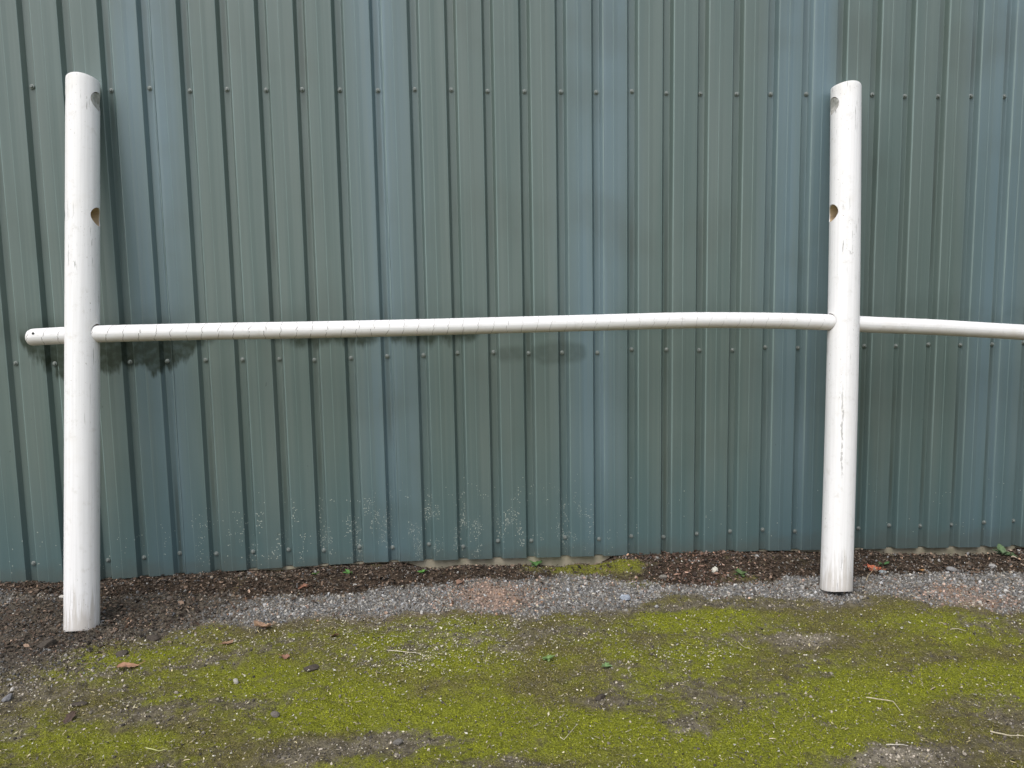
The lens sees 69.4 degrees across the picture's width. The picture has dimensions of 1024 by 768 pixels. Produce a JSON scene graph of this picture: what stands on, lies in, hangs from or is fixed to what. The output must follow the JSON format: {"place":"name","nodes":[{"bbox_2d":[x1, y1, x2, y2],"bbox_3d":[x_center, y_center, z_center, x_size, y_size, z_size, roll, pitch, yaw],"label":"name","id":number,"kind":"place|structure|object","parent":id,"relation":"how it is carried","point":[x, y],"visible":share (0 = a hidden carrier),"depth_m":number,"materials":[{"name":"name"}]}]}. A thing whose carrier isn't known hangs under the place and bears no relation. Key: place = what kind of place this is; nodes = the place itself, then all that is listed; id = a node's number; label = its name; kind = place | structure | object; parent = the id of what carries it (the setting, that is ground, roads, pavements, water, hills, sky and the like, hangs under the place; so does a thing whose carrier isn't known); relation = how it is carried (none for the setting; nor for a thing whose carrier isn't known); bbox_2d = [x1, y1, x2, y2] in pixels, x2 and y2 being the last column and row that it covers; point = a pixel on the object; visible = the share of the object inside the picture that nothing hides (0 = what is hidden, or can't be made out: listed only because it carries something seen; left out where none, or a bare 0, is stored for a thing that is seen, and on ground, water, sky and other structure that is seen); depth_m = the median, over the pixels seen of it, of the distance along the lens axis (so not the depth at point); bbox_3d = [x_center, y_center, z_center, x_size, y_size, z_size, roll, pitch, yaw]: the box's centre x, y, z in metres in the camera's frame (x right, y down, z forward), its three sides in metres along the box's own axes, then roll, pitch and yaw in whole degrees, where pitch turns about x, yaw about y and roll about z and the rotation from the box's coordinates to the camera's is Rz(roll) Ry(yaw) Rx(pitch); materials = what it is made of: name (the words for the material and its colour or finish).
{"place":"outdoors","nodes":[
{"label":"outdoors","id":0,"kind":"place"},
{"bbox_2d":[0,553,1022,767],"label":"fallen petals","id":1,"kind":"object","parent":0,"point":[435,648],"visible":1,"depth_m":2.67,"materials":[{"name":"plant"}]},
{"bbox_2d":[0,548,1023,767],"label":"ground","id":2,"kind":"structure","parent":0,"point":[540,742],"depth_m":2.53,"materials":[{"name":"grey gravel"}]},
{"bbox_2d":[1,693,12,701],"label":"stone","id":3,"kind":"object","parent":2,"relation":"on","point":[8,697],"visible":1,"depth_m":2.45,"materials":[{"name":"grey stone"}]},
{"bbox_2d":[37,638,56,649],"bbox_3d":[-1.785,1.004,2.836,0.061,0.042,0.054,-10,3,-5],"label":"soil clod","id":4,"kind":"object","parent":2,"relation":"on","point":[47,643],"visible":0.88,"depth_m":2.83,"materials":[{"name":"soil"}]},
{"bbox_2d":[62,710,75,724],"bbox_3d":[-1.393,1.050,2.321,0.034,0.017,0.068,-2,9,5],"label":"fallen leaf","id":5,"kind":"object","parent":2,"relation":"on","point":[70,716],"visible":1,"depth_m":2.33,"materials":[{"name":"brown plant"}]},
{"bbox_2d":[68,701,87,706],"bbox_3d":[-1.415,1.045,2.412,0.061,0.016,0.020,-6,17,-2],"label":"soil clod","id":6,"kind":"object","parent":2,"relation":"on","point":[76,704],"visible":1,"depth_m":2.41,"materials":[{"name":"soil"}]},
{"bbox_2d":[63,72,99,631],"bbox_3d":[-1.791,-0.155,3.086,0.131,2.308,0.131,-2,-4,-4],"label":"fence post","id":7,"kind":"object","parent":2,"relation":"on","point":[81,593],"visible":0.98,"depth_m":3.04,"materials":[{"name":"white metal"}]},
{"bbox_2d":[115,650,127,656],"bbox_3d":[-1.463,1.012,2.776,0.044,0.023,0.032,-9,16,-22],"label":"soil clod","id":8,"kind":"object","parent":2,"relation":"on","point":[120,653],"visible":0.99,"depth_m":2.77,"materials":[{"name":"soil"}]},
{"bbox_2d":[117,660,145,667],"bbox_3d":[-1.368,1.010,2.659,0.092,0.018,0.039,-4,7,-25],"label":"fallen leaf","id":9,"kind":"object","parent":2,"relation":"on","point":[124,664],"visible":1,"depth_m":2.66,"materials":[{"name":"brown plant"}]},
{"bbox_2d":[146,634,159,640],"bbox_3d":[-1.404,0.996,2.899,0.055,0.027,0.028,5,6,14],"label":"soil clod","id":10,"kind":"object","parent":2,"relation":"on","point":[152,637],"visible":1,"depth_m":2.89,"materials":[{"name":"soil"}]},
{"bbox_2d":[219,640,233,643],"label":"fallen leaf","id":11,"kind":"object","parent":2,"relation":"on","point":[228,642],"visible":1,"depth_m":2.82,"materials":[{"name":"brown plant"}]},
{"bbox_2d":[254,620,275,627],"bbox_3d":[-0.986,0.952,2.943,0.069,0.030,0.069,3,7,34],"label":"fallen leaf","id":12,"kind":"object","parent":2,"relation":"on","point":[259,624],"visible":1,"depth_m":2.94,"materials":[{"name":"brown plant"}]},
{"bbox_2d":[271,711,279,717],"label":"stone","id":13,"kind":"object","parent":2,"relation":"on","point":[275,714],"visible":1,"depth_m":2.33,"materials":[{"name":"grey stone"}]},
{"bbox_2d":[278,654,289,658],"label":"fallen leaf","id":14,"kind":"object","parent":2,"relation":"on","point":[286,656],"visible":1,"depth_m":2.73,"materials":[{"name":"brown plant"}]},
{"bbox_2d":[298,583,310,588],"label":"fallen leaf","id":15,"kind":"object","parent":2,"relation":"on","point":[302,586],"visible":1,"depth_m":3.33,"materials":[{"name":"brown plant"}]},
{"bbox_2d":[303,664,318,671],"bbox_3d":[-0.715,1.012,2.635,0.053,0.027,0.036,9,-8,-10],"label":"soil clod","id":16,"kind":"object","parent":2,"relation":"on","point":[312,667],"visible":1,"depth_m":2.62,"materials":[{"name":"soil"}]},
{"bbox_2d":[393,739,402,744],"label":"stone","id":17,"kind":"object","parent":2,"relation":"on","point":[397,741],"visible":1,"depth_m":2.17,"materials":[{"name":"grey stone"}]},
{"bbox_2d":[0,0,1023,582],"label":"metal shed","id":18,"kind":"structure","parent":2,"relation":"on","point":[306,160],"depth_m":3.47,"materials":[{"name":"green paint"}]},
{"bbox_2d":[0,549,1023,690],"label":"gravel","id":19,"kind":"structure","parent":2,"relation":"on","point":[802,583],"depth_m":3.21,"materials":[{"name":"grey gravel"}]},
{"bbox_2d":[620,594,630,599],"bbox_3d":[0.489,0.923,3.196,0.044,0.032,0.033,1,6,22],"label":"stone","id":20,"kind":"object","parent":19,"relation":"on","point":[625,597],"visible":1,"depth_m":3.18,"materials":[{"name":"grey stone"}]},
{"bbox_2d":[0,554,1023,767],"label":"moss","id":21,"kind":"object","parent":2,"relation":"on","point":[499,624],"visible":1,"depth_m":2.48,"materials":[{"name":"green plant"}]},
{"bbox_2d":[0,548,1023,658],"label":"leaf litter","id":22,"kind":"object","parent":2,"relation":"on","point":[197,609],"visible":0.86,"depth_m":3.40,"materials":[{"name":"brown plant"}]},
{"bbox_2d":[0,553,1023,767],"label":"soil crumbs","id":23,"kind":"object","parent":2,"relation":"on","point":[500,733],"visible":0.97,"depth_m":2.53,"materials":[{"name":"soil"}]},
{"bbox_2d":[0,551,1023,767],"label":"dry chaff","id":24,"kind":"object","parent":2,"relation":"on","point":[115,699],"visible":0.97,"depth_m":2.45,"materials":[{"name":"plant"}]},
{"bbox_2d":[529,560,541,566],"bbox_3d":[0.109,0.876,3.623,0.074,0.030,0.069,-5,7,-36],"label":"weed","id":25,"kind":"object","parent":2,"relation":"on","point":[535,564],"visible":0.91,"depth_m":3.62,"materials":[{"name":"green plant"}]},
{"bbox_2d":[542,655,554,661],"bbox_3d":[0.131,0.987,2.668,0.051,0.012,0.035,-1,6,-4],"label":"weed","id":26,"kind":"object","parent":2,"relation":"on","point":[549,657],"visible":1,"depth_m":2.67,"materials":[{"name":"green plant"}]},
{"bbox_2d":[595,694,604,700],"bbox_3d":[0.286,1.021,2.411,0.042,0.018,0.022,-11,-12,-46],"label":"soil clod","id":27,"kind":"object","parent":2,"relation":"on","point":[599,697],"visible":1,"depth_m":2.40,"materials":[{"name":"soil"}]},
{"bbox_2d":[602,662,611,666],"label":"weed","id":28,"kind":"object","parent":2,"relation":"on","point":[605,664],"visible":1,"depth_m":2.61,"materials":[{"name":"green plant"}]},
{"bbox_2d":[659,574,666,578],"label":"stone","id":29,"kind":"object","parent":2,"relation":"on","point":[663,576],"visible":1,"depth_m":3.40,"materials":[{"name":"beige stone"}]},
{"bbox_2d":[711,567,717,572],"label":"stone","id":30,"kind":"object","parent":2,"relation":"on","point":[713,569],"visible":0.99,"depth_m":3.45,"materials":[{"name":"white stone"}]},
{"bbox_2d":[735,568,745,576],"bbox_3d":[1.057,0.870,3.419,0.054,0.025,0.057,-6,8,-41],"label":"weed","id":31,"kind":"object","parent":2,"relation":"on","point":[740,572],"visible":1,"depth_m":3.42,"materials":[{"name":"green plant"}]},
{"bbox_2d":[820,80,861,591],"bbox_3d":[1.488,-0.235,3.334,0.143,2.290,0.133,3,-5,-4],"label":"fence post","id":32,"kind":"object","parent":2,"relation":"on","point":[839,479],"visible":0.99,"depth_m":3.28,"materials":[{"name":"white metal"}]},
{"bbox_2d":[25,312,835,345],"bbox_3d":[-0.268,-0.244,3.203,3.498,0.095,0.073,-1,6,-4],"label":"fence rail","id":33,"kind":"object","parent":32,"relation":"attached to","point":[329,329],"visible":0.94,"depth_m":3.17,"materials":[{"name":"metal"}]},
{"bbox_2d":[859,316,1023,339],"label":"fence rail","id":34,"kind":"object","parent":32,"relation":"attached to","point":[868,324],"visible":0.88,"depth_m":3.35,"materials":[{"name":"white metal"}]},
{"bbox_2d":[867,564,883,570],"bbox_3d":[1.710,0.864,3.478,0.070,0.022,0.059,-1,6,-3],"label":"fallen leaf","id":35,"kind":"object","parent":2,"relation":"on","point":[870,566],"visible":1,"depth_m":3.49,"materials":[{"name":"orange plant"}]},
{"bbox_2d":[866,697,900,711],"bbox_3d":[1.187,1.012,2.354,0.106,0.011,0.038,5,8,44],"label":"straw","id":36,"kind":"object","parent":2,"relation":"on","point":[883,699],"visible":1,"depth_m":2.36,"materials":[{"name":"beige plant"}]},
{"bbox_2d":[946,566,957,571],"bbox_3d":[2.042,0.860,3.434,0.048,0.024,0.032,6,-1,4],"label":"stone","id":37,"kind":"object","parent":2,"relation":"on","point":[949,568],"visible":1,"depth_m":3.42,"materials":[{"name":"grey stone"}]},
{"bbox_2d":[992,543,1017,556],"bbox_3d":[2.434,0.824,3.649,0.108,0.042,0.076,5,8,43],"label":"weed","id":38,"kind":"object","parent":2,"relation":"on","point":[1001,549],"visible":1,"depth_m":3.67,"materials":[{"name":"green plant"}]},
{"bbox_2d":[990,730,1023,735],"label":"straw","id":39,"kind":"object","parent":2,"relation":"on","point":[1005,734],"visible":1,"depth_m":2.17,"materials":[{"name":"beige plant"}]}
]}

